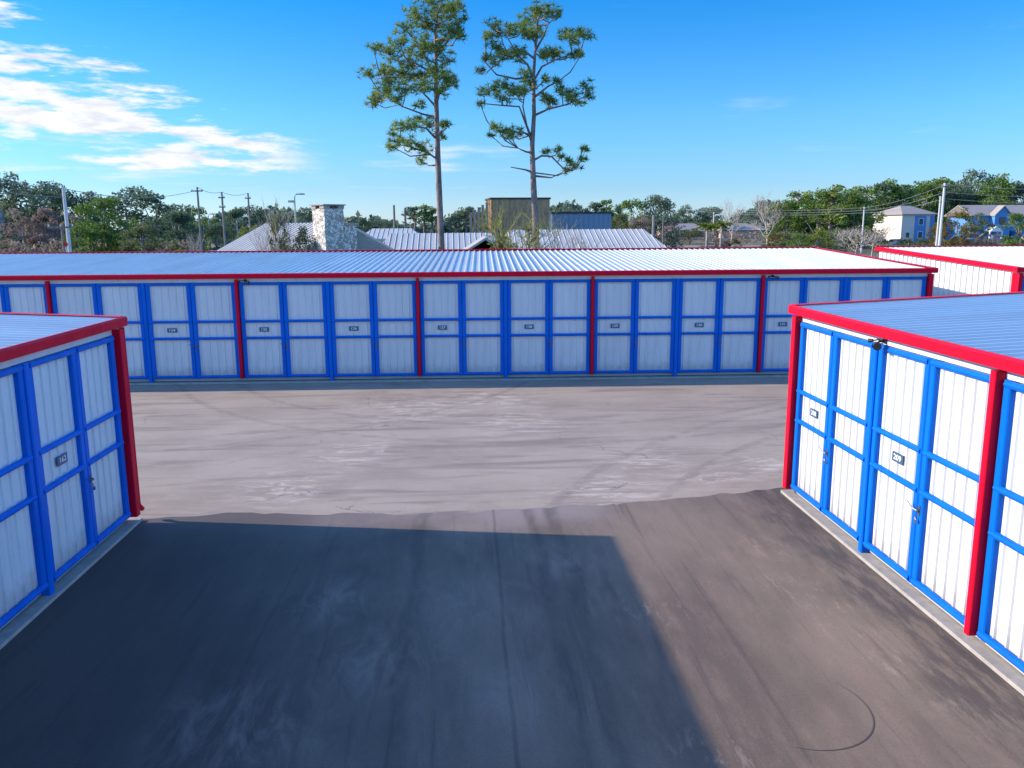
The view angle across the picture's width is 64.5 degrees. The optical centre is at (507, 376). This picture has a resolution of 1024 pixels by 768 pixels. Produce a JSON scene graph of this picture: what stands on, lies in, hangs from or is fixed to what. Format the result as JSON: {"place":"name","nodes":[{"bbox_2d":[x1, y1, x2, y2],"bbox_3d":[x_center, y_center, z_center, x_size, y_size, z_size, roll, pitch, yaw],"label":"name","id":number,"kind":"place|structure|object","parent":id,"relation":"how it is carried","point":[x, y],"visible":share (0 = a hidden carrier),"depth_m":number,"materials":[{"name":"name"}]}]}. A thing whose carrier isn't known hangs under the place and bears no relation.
{"place":"outdoors","nodes":[
{"label":"outdoors","id":0,"kind":"place"},
{"bbox_2d":[216,204,394,250],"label":"house","id":1,"kind":"structure","parent":0,"point":[329,228],"depth_m":49.91,"materials":[{"name":"grey"}]},
{"bbox_2d":[366,228,417,241],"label":"distant building","id":2,"kind":"structure","parent":0,"point":[379,234],"depth_m":78.58,"materials":[{"name":"grey metal"}]},
{"bbox_2d":[383,232,494,249],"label":"building","id":3,"kind":"structure","parent":0,"point":[406,241],"depth_m":59.94,"materials":[{"name":"grey metal"}]},
{"bbox_2d":[464,236,495,248],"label":"entrance gable","id":4,"kind":"structure","parent":3,"relation":"attached to","point":[481,242],"depth_m":51.01,"materials":[{"name":"grey metal"}]},
{"bbox_2d":[130,377,788,518],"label":"paved yard","id":5,"kind":"structure","parent":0,"point":[399,448],"depth_m":16.35,"materials":[{"name":"concrete"}]},
{"bbox_2d":[0,312,144,649],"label":"storage building","id":6,"kind":"structure","parent":5,"relation":"on","point":[70,504],"depth_m":10.05,"materials":[{"name":"metal"}]},
{"bbox_2d":[0,364,48,628],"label":"door","id":7,"kind":"structure","parent":6,"relation":"in","point":[23,578],"depth_m":9.03,"materials":[{"name":"blue paint"}]},
{"bbox_2d":[26,348,95,581],"bbox_3d":[-5.494,1.054,10.000,0.107,2.680,1.140,-1,11,-3],"label":"door","id":8,"kind":"structure","parent":6,"relation":"in","point":[54,379],"depth_m":10.05,"materials":[{"name":"blue paint"}]},
{"bbox_2d":[72,336,130,545],"bbox_3d":[-5.532,0.856,11.068,0.142,2.680,1.270,-1,11,-3],"label":"door","id":9,"kind":"structure","parent":6,"relation":"in","point":[95,361],"depth_m":11.17,"materials":[{"name":"blue paint"}]},
{"bbox_2d":[0,247,938,384],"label":"storage building","id":10,"kind":"structure","parent":5,"relation":"on","point":[291,316],"depth_m":22.88,"materials":[{"name":"metal"}]},
{"bbox_2d":[3,284,47,313],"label":"door","id":11,"kind":"structure","parent":10,"relation":"in","point":[19,298],"depth_m":22.30,"materials":[{"name":"blue paint"}]},
{"bbox_2d":[50,284,98,314],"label":"door","id":12,"kind":"structure","parent":10,"relation":"in","point":[80,299],"depth_m":22.34,"materials":[{"name":"blue paint"}]},
{"bbox_2d":[96,283,148,378],"bbox_3d":[-10.681,-1.236,22.528,1.216,2.680,0.107,-1,11,-2],"label":"door","id":13,"kind":"structure","parent":10,"relation":"in","point":[125,299],"depth_m":22.46,"materials":[{"name":"blue paint"}]},
{"bbox_2d":[145,283,196,378],"bbox_3d":[-9.359,-1.252,22.568,1.216,2.680,0.107,-1,11,-2],"label":"door","id":14,"kind":"structure","parent":10,"relation":"in","point":[169,307],"depth_m":22.57,"materials":[{"name":"blue paint"}]},
{"bbox_2d":[190,282,239,378],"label":"door","id":15,"kind":"structure","parent":10,"relation":"in","point":[213,304],"depth_m":22.61,"materials":[{"name":"blue paint"}]},
{"bbox_2d":[238,282,287,377],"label":"door","id":16,"kind":"structure","parent":10,"relation":"in","point":[261,303],"depth_m":22.65,"materials":[{"name":"blue paint"}]},
{"bbox_2d":[280,282,329,377],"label":"door","id":17,"kind":"structure","parent":10,"relation":"in","point":[304,303],"depth_m":22.69,"materials":[{"name":"blue paint"}]},
{"bbox_2d":[329,281,375,376],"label":"door","id":18,"kind":"structure","parent":10,"relation":"in","point":[351,303],"depth_m":22.73,"materials":[{"name":"blue paint"}]},
{"bbox_2d":[371,281,417,376],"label":"door","id":19,"kind":"structure","parent":10,"relation":"in","point":[395,313],"depth_m":22.76,"materials":[{"name":"blue paint"}]},
{"bbox_2d":[420,280,462,375],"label":"door","id":20,"kind":"structure","parent":10,"relation":"in","point":[440,301],"depth_m":22.80,"materials":[{"name":"blue paint"}]},
{"bbox_2d":[460,280,503,374],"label":"door","id":21,"kind":"structure","parent":10,"relation":"in","point":[482,300],"depth_m":22.84,"materials":[{"name":"blue paint"}]},
{"bbox_2d":[507,280,548,374],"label":"door","id":22,"kind":"structure","parent":10,"relation":"in","point":[527,300],"depth_m":22.88,"materials":[{"name":"blue paint"}]},
{"bbox_2d":[546,279,590,373],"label":"door","id":23,"kind":"structure","parent":10,"relation":"in","point":[569,300],"depth_m":22.92,"materials":[{"name":"blue paint"}]},
{"bbox_2d":[593,279,634,373],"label":"door","id":24,"kind":"structure","parent":10,"relation":"in","point":[614,299],"depth_m":22.95,"materials":[{"name":"blue paint"}]},
{"bbox_2d":[631,279,675,372],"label":"door","id":25,"kind":"structure","parent":10,"relation":"in","point":[654,319],"depth_m":22.99,"materials":[{"name":"blue paint"}]},
{"bbox_2d":[677,278,719,372],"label":"door","id":26,"kind":"structure","parent":10,"relation":"in","point":[699,298],"depth_m":23.02,"materials":[{"name":"blue paint"}]},
{"bbox_2d":[715,278,760,371],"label":"door","id":27,"kind":"structure","parent":10,"relation":"in","point":[739,301],"depth_m":23.06,"materials":[{"name":"blue paint"}]},
{"bbox_2d":[761,278,803,371],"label":"door","id":28,"kind":"structure","parent":10,"relation":"in","point":[783,292],"depth_m":23.08,"materials":[{"name":"blue paint"}]},
{"bbox_2d":[803,277,843,302],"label":"door","id":29,"kind":"structure","parent":10,"relation":"in","point":[816,290],"depth_m":22.97,"materials":[{"name":"blue paint"}]},
{"bbox_2d":[847,277,886,300],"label":"door","id":30,"kind":"structure","parent":10,"relation":"in","point":[859,288],"depth_m":23.00,"materials":[{"name":"blue paint"}]},
{"bbox_2d":[886,276,926,298],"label":"door","id":31,"kind":"structure","parent":10,"relation":"in","point":[897,287],"depth_m":23.03,"materials":[{"name":"blue paint"}]},
{"bbox_2d":[781,291,1023,695],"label":"storage building","id":32,"kind":"structure","parent":5,"relation":"on","point":[903,470],"depth_m":9.47,"materials":[{"name":"metal"}]},
{"bbox_2d":[791,322,834,511],"bbox_3d":[4.594,0.577,12.221,0.107,2.680,1.137,-1,11,-3],"label":"door","id":33,"kind":"structure","parent":32,"relation":"in","point":[813,390],"depth_m":12.27,"materials":[{"name":"blue paint"}]},
{"bbox_2d":[819,331,873,540],"bbox_3d":[4.636,0.774,11.156,0.142,2.680,1.267,-1,11,-3],"label":"door","id":34,"kind":"structure","parent":32,"relation":"in","point":[852,356],"depth_m":11.16,"materials":[{"name":"blue paint"}]},
{"bbox_2d":[863,344,934,582],"bbox_3d":[4.724,1.012,9.871,0.107,2.680,1.137,-1,11,-3],"label":"door","id":35,"kind":"structure","parent":32,"relation":"in","point":[902,383],"depth_m":9.89,"materials":[{"name":"blue paint"}]},
{"bbox_2d":[907,359,989,624],"bbox_3d":[4.765,1.209,8.806,0.142,2.680,1.267,-1,11,-3],"label":"door","id":36,"kind":"structure","parent":32,"relation":"in","point":[957,395],"depth_m":8.82,"materials":[{"name":"blue paint"}]},
{"bbox_2d":[976,379,1023,672],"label":"door","id":37,"kind":"structure","parent":32,"relation":"in","point":[1001,617],"depth_m":7.86,"materials":[{"name":"blue paint"}]},
{"bbox_2d":[875,245,1023,295],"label":"storage building","id":38,"kind":"structure","parent":5,"relation":"on","point":[972,269],"depth_m":26.33,"materials":[{"name":"metal"}]},
{"bbox_2d":[0,487,1023,767],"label":"asphalt lane","id":39,"kind":"structure","parent":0,"point":[750,629],"depth_m":8.34,"materials":[{"name":"grey asphalt"}]},
{"bbox_2d":[0,0,1023,227],"label":"sky","id":40,"kind":"structure","parent":0,"point":[699,103],"materials":[{"name":"blue"}]},
{"bbox_2d":[485,197,550,241],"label":"panelled building","id":41,"kind":"structure","parent":0,"point":[512,206],"depth_m":90.36,"materials":[{"name":"brown metal"}]},
{"bbox_2d":[114,229,942,256],"bbox_3d":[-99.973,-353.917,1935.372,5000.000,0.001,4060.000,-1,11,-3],"label":"ground","id":42,"kind":"structure","parent":0,"point":[866,251],"depth_m":179.24,"materials":[{"name":"green plant"}]},
{"bbox_2d":[0,171,53,245],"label":"broadleaf tree","id":43,"kind":"object","parent":42,"relation":"on","point":[12,188],"visible":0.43,"depth_m":100.62,"materials":[{"name":"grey plant"}]},
{"bbox_2d":[0,208,59,252],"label":"dry shrub","id":44,"kind":"object","parent":42,"relation":"on","point":[25,236],"visible":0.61,"depth_m":91.89,"materials":[{"name":"brown plant"}]},
{"bbox_2d":[0,181,81,242],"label":"broadleaf tree","id":45,"kind":"object","parent":42,"relation":"on","point":[37,191],"visible":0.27,"depth_m":106.22,"materials":[{"name":"green plant"}]},
{"bbox_2d":[29,206,70,244],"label":"dry shrub","id":46,"kind":"object","parent":42,"relation":"on","point":[53,218],"visible":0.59,"depth_m":93.21,"materials":[{"name":"brown plant"}]},
{"bbox_2d":[20,180,85,238],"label":"broadleaf tree","id":47,"kind":"object","parent":42,"relation":"on","point":[55,207],"visible":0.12,"depth_m":111.62,"materials":[{"name":"green plant"}]},
{"bbox_2d":[61,187,71,251],"bbox_3d":[-31.214,-9.745,57.681,0.296,7.250,0.296,3,11,19],"label":"utility pole","id":48,"kind":"object","parent":42,"relation":"on","point":[68,239],"visible":0.65,"depth_m":57.35,"materials":[{"name":"grey concrete"}]},
{"bbox_2d":[50,190,106,230],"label":"broadleaf tree","id":49,"kind":"object","parent":42,"relation":"on","point":[79,201],"visible":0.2,"depth_m":113.34,"materials":[{"name":"green plant"}]},
{"bbox_2d":[59,222,122,251],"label":"broadleaf tree","id":50,"kind":"object","parent":42,"relation":"on","point":[100,233],"visible":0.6,"depth_m":81.99,"materials":[{"name":"green plant"}]},
{"bbox_2d":[69,194,146,251],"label":"broadleaf tree","id":51,"kind":"object","parent":42,"relation":"on","point":[109,218],"visible":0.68,"depth_m":83.65,"materials":[{"name":"green plant"}]},
{"bbox_2d":[79,185,161,240],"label":"broadleaf tree","id":52,"kind":"object","parent":42,"relation":"on","point":[125,200],"visible":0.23,"depth_m":106.18,"materials":[{"name":"green plant"}]},
{"bbox_2d":[117,223,159,251],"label":"shrub","id":53,"kind":"object","parent":42,"relation":"on","point":[153,233],"visible":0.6,"depth_m":80.90,"materials":[{"name":"green plant"}]},
{"bbox_2d":[113,188,203,250],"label":"broadleaf tree","id":54,"kind":"object","parent":42,"relation":"on","point":[162,208],"visible":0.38,"depth_m":102.66,"materials":[{"name":"green plant"}]},
{"bbox_2d":[155,209,207,250],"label":"broadleaf tree","id":55,"kind":"object","parent":42,"relation":"on","point":[184,216],"visible":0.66,"depth_m":98.41,"materials":[{"name":"green plant"}]},
{"bbox_2d":[182,204,221,249],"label":"broadleaf tree","id":56,"kind":"object","parent":42,"relation":"on","point":[194,210],"visible":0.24,"depth_m":120.25,"materials":[{"name":"green plant"}]},
{"bbox_2d":[192,222,236,249],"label":"broadleaf tree","id":57,"kind":"object","parent":42,"relation":"on","point":[211,227],"visible":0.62,"depth_m":114.01,"materials":[{"name":"green plant"}]},
{"bbox_2d":[217,206,259,242],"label":"broadleaf tree","id":58,"kind":"object","parent":42,"relation":"on","point":[235,213],"visible":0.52,"depth_m":124.67,"materials":[{"name":"green plant"}]},
{"bbox_2d":[238,205,285,230],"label":"broadleaf tree","id":59,"kind":"object","parent":42,"relation":"on","point":[258,216],"visible":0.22,"depth_m":130.14,"materials":[{"name":"green plant"}]},
{"bbox_2d":[246,197,311,250],"bbox_3d":[-12.779,-7.122,45.574,3.322,6.495,3.636,3,11,16],"label":"bare tree","id":60,"kind":"object","parent":42,"relation":"on","point":[268,229],"visible":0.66,"depth_m":44.73,"materials":[{"name":"brown plant"}]},
{"bbox_2d":[268,208,289,250],"bbox_3d":[-12.604,-6.487,44.987,1.844,5.583,1.653,8,14,39],"label":"shrub","id":61,"kind":"object","parent":42,"relation":"on","point":[273,224],"visible":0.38,"depth_m":44.51,"materials":[{"name":"green plant"}]},
{"bbox_2d":[283,206,312,222],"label":"broadleaf tree","id":62,"kind":"object","parent":42,"relation":"on","point":[303,217],"visible":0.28,"depth_m":134.60,"materials":[{"name":"green plant"}]},
{"bbox_2d":[281,225,317,249],"bbox_3d":[-11.548,-6.052,45.049,2.287,4.628,2.397,-1,11,-1],"label":"shrub","id":63,"kind":"object","parent":42,"relation":"on","point":[303,230],"visible":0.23,"depth_m":44.73,"materials":[{"name":"green plant"}]},
{"bbox_2d":[355,0,470,248],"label":"tall pine tree","id":64,"kind":"object","parent":42,"relation":"on","point":[434,46],"visible":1,"depth_m":47.02,"materials":[{"name":"green plant"}]},
{"bbox_2d":[413,203,436,232],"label":"pine tree","id":65,"kind":"object","parent":42,"relation":"on","point":[425,216],"visible":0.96,"depth_m":146.39,"materials":[{"name":"green plant"}]},
{"bbox_2d":[0,229,879,252],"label":"dry brush","id":66,"kind":"object","parent":42,"relation":"on","point":[12,246],"visible":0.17,"depth_m":89.94,"materials":[{"name":"beige plant"}]},
{"bbox_2d":[0,228,1023,252],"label":"undergrowth","id":67,"kind":"object","parent":42,"relation":"on","point":[788,236],"visible":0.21,"depth_m":127.38,"materials":[{"name":"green plant"}]},
{"bbox_2d":[4,199,1022,240],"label":"distant woods","id":68,"kind":"object","parent":42,"relation":"on","point":[217,217],"visible":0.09,"depth_m":288.73,"materials":[{"name":"green plant"}]},
{"bbox_2d":[473,199,579,248],"bbox_3d":[0.740,-7.105,46.601,5.247,5.917,5.472,-5,11,-22],"label":"willow tree","id":69,"kind":"object","parent":42,"relation":"on","point":[528,234],"visible":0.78,"depth_m":45.96,"materials":[{"name":"plant"}]},
{"bbox_2d":[474,0,597,248],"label":"tall pine tree","id":70,"kind":"object","parent":42,"relation":"on","point":[528,31],"visible":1,"depth_m":46.36,"materials":[{"name":"green plant"}]},
{"bbox_2d":[534,224,619,248],"bbox_3d":[3.420,-6.475,46.452,4.546,4.656,4.875,-10,14,-42],"label":"bare tree","id":71,"kind":"object","parent":42,"relation":"on","point":[571,242],"visible":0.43,"depth_m":46.20,"materials":[{"name":"brown plant"}]},
{"bbox_2d":[611,213,630,228],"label":"shrub","id":72,"kind":"object","parent":42,"relation":"on","point":[620,217],"visible":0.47,"depth_m":118.34,"materials":[{"name":"green plant"}]},
{"bbox_2d":[618,198,650,234],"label":"broadleaf tree","id":73,"kind":"object","parent":42,"relation":"on","point":[626,204],"visible":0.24,"depth_m":123.02,"materials":[{"name":"green plant"}]},
{"bbox_2d":[627,214,656,234],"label":"dry shrub","id":74,"kind":"object","parent":42,"relation":"on","point":[641,222],"visible":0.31,"depth_m":116.78,"materials":[{"name":"brown plant"}]},
{"bbox_2d":[626,194,686,247],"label":"broadleaf tree","id":75,"kind":"object","parent":42,"relation":"on","point":[658,200],"visible":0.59,"depth_m":122.67,"materials":[{"name":"green plant"}]},
{"bbox_2d":[674,204,701,223],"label":"broadleaf tree","id":76,"kind":"object","parent":42,"relation":"on","point":[682,214],"visible":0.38,"depth_m":258.57,"materials":[{"name":"green plant"}]},
{"bbox_2d":[683,207,715,229],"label":"broadleaf tree","id":77,"kind":"object","parent":42,"relation":"on","point":[705,217],"visible":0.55,"depth_m":259.52,"materials":[{"name":"green plant"}]},
{"bbox_2d":[719,197,745,242],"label":"bare tree","id":78,"kind":"object","parent":42,"relation":"on","point":[735,218],"visible":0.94,"depth_m":189.02,"materials":[{"name":"grey plant"}]},
{"bbox_2d":[718,223,766,237],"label":"tan house","id":79,"kind":"structure","parent":42,"relation":"on","point":[746,227],"depth_m":257.62,"materials":[{"name":"beige paint"}]},
{"bbox_2d":[745,194,790,243],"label":"bare tree","id":80,"kind":"object","parent":42,"relation":"on","point":[766,224],"visible":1,"depth_m":149.85,"materials":[{"name":"grey plant"}]},
{"bbox_2d":[760,198,814,243],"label":"broadleaf tree","id":81,"kind":"object","parent":42,"relation":"on","point":[792,206],"visible":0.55,"depth_m":150.68,"materials":[{"name":"green plant"}]},
{"bbox_2d":[782,190,817,245],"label":"pine tree","id":82,"kind":"object","parent":42,"relation":"on","point":[797,195],"visible":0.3,"depth_m":154.81,"materials":[{"name":"green plant"}]},
{"bbox_2d":[783,234,816,246],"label":"shrub","id":83,"kind":"object","parent":42,"relation":"on","point":[798,238],"visible":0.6,"depth_m":120.07,"materials":[{"name":"green plant"}]},
{"bbox_2d":[790,187,846,246],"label":"broadleaf tree","id":84,"kind":"object","parent":42,"relation":"on","point":[818,226],"visible":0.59,"depth_m":145.21,"materials":[{"name":"green plant"}]},
{"bbox_2d":[802,230,834,248],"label":"shrub","id":85,"kind":"object","parent":42,"relation":"on","point":[811,236],"visible":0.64,"depth_m":122.68,"materials":[{"name":"green plant"}]},
{"bbox_2d":[806,184,855,248],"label":"pine tree","id":86,"kind":"object","parent":42,"relation":"on","point":[833,195],"visible":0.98,"depth_m":141.04,"materials":[{"name":"green plant"}]},
{"bbox_2d":[829,227,883,253],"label":"bare tree","id":87,"kind":"object","parent":42,"relation":"on","point":[847,234],"visible":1,"depth_m":102.89,"materials":[{"name":"grey plant"}]},
{"bbox_2d":[839,188,877,246],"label":"broadleaf tree","id":88,"kind":"object","parent":42,"relation":"on","point":[853,197],"visible":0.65,"depth_m":147.02,"materials":[{"name":"green plant"}]},
{"bbox_2d":[846,185,889,245],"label":"pine tree","id":89,"kind":"object","parent":42,"relation":"on","point":[881,216],"visible":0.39,"depth_m":158.69,"materials":[{"name":"green plant"}]},
{"bbox_2d":[848,223,905,255],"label":"bare tree","id":90,"kind":"object","parent":42,"relation":"on","point":[873,243],"visible":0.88,"depth_m":105.75,"materials":[{"name":"grey plant"}]},
{"bbox_2d":[860,182,902,217],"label":"pine tree","id":91,"kind":"object","parent":42,"relation":"on","point":[882,186],"visible":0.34,"depth_m":183.80,"materials":[{"name":"green plant"}]},
{"bbox_2d":[865,178,911,231],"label":"broadleaf tree","id":92,"kind":"object","parent":42,"relation":"on","point":[886,206],"visible":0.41,"depth_m":183.73,"materials":[{"name":"green plant"}]},
{"bbox_2d":[881,184,922,208],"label":"pine tree","id":93,"kind":"object","parent":42,"relation":"on","point":[909,195],"visible":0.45,"depth_m":184.63,"materials":[{"name":"green plant"}]},
{"bbox_2d":[873,206,937,241],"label":"two storey house","id":94,"kind":"structure","parent":42,"relation":"on","point":[915,223],"depth_m":173.87,"materials":[{"name":"beige paint"}]},
{"bbox_2d":[902,180,953,235],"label":"broadleaf tree","id":95,"kind":"object","parent":42,"relation":"on","point":[929,193],"visible":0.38,"depth_m":192.26,"materials":[{"name":"green plant"}]},
{"bbox_2d":[918,177,967,222],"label":"pine tree","id":96,"kind":"object","parent":42,"relation":"on","point":[940,181],"visible":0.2,"depth_m":195.90,"materials":[{"name":"green plant"}]},
{"bbox_2d":[935,182,974,237],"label":"broadleaf tree","id":97,"kind":"object","parent":42,"relation":"on","point":[967,195],"visible":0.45,"depth_m":192.00,"materials":[{"name":"green plant"}]},
{"bbox_2d":[938,206,978,245],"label":"shrub","id":98,"kind":"object","parent":42,"relation":"on","point":[955,240],"visible":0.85,"depth_m":111.26,"materials":[{"name":"green plant"}]},
{"bbox_2d":[958,212,995,244],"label":"broadleaf tree","id":99,"kind":"object","parent":42,"relation":"on","point":[982,221],"visible":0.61,"depth_m":129.40,"materials":[{"name":"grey plant"}]},
{"bbox_2d":[955,168,1011,204],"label":"broadleaf tree","id":100,"kind":"object","parent":42,"relation":"on","point":[970,177],"visible":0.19,"depth_m":205.30,"materials":[{"name":"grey plant"}]},
{"bbox_2d":[964,173,1017,204],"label":"broadleaf tree","id":101,"kind":"object","parent":42,"relation":"on","point":[1004,193],"visible":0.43,"depth_m":190.57,"materials":[{"name":"green plant"}]},
{"bbox_2d":[993,180,1023,204],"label":"broadleaf tree","id":102,"kind":"object","parent":42,"relation":"on","point":[1019,189],"visible":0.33,"depth_m":192.73,"materials":[{"name":"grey plant"}]},
{"bbox_2d":[996,212,1023,244],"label":"broadleaf tree","id":103,"kind":"object","parent":42,"relation":"on","point":[1020,229],"visible":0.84,"depth_m":122.16,"materials":[{"name":"green plant"}]},
{"bbox_2d":[550,212,611,229],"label":"clad building","id":104,"kind":"structure","parent":0,"point":[594,220],"depth_m":98.79,"materials":[{"name":"blue metal"}]},
{"bbox_2d":[501,229,666,248],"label":"wide building","id":105,"kind":"structure","parent":0,"point":[633,238],"depth_m":61.31,"materials":[{"name":"grey metal"}]},
{"bbox_2d":[944,205,1023,240],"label":"blue house","id":106,"kind":"structure","parent":0,"point":[996,214],"depth_m":167.42,"materials":[{"name":"blue paint"}]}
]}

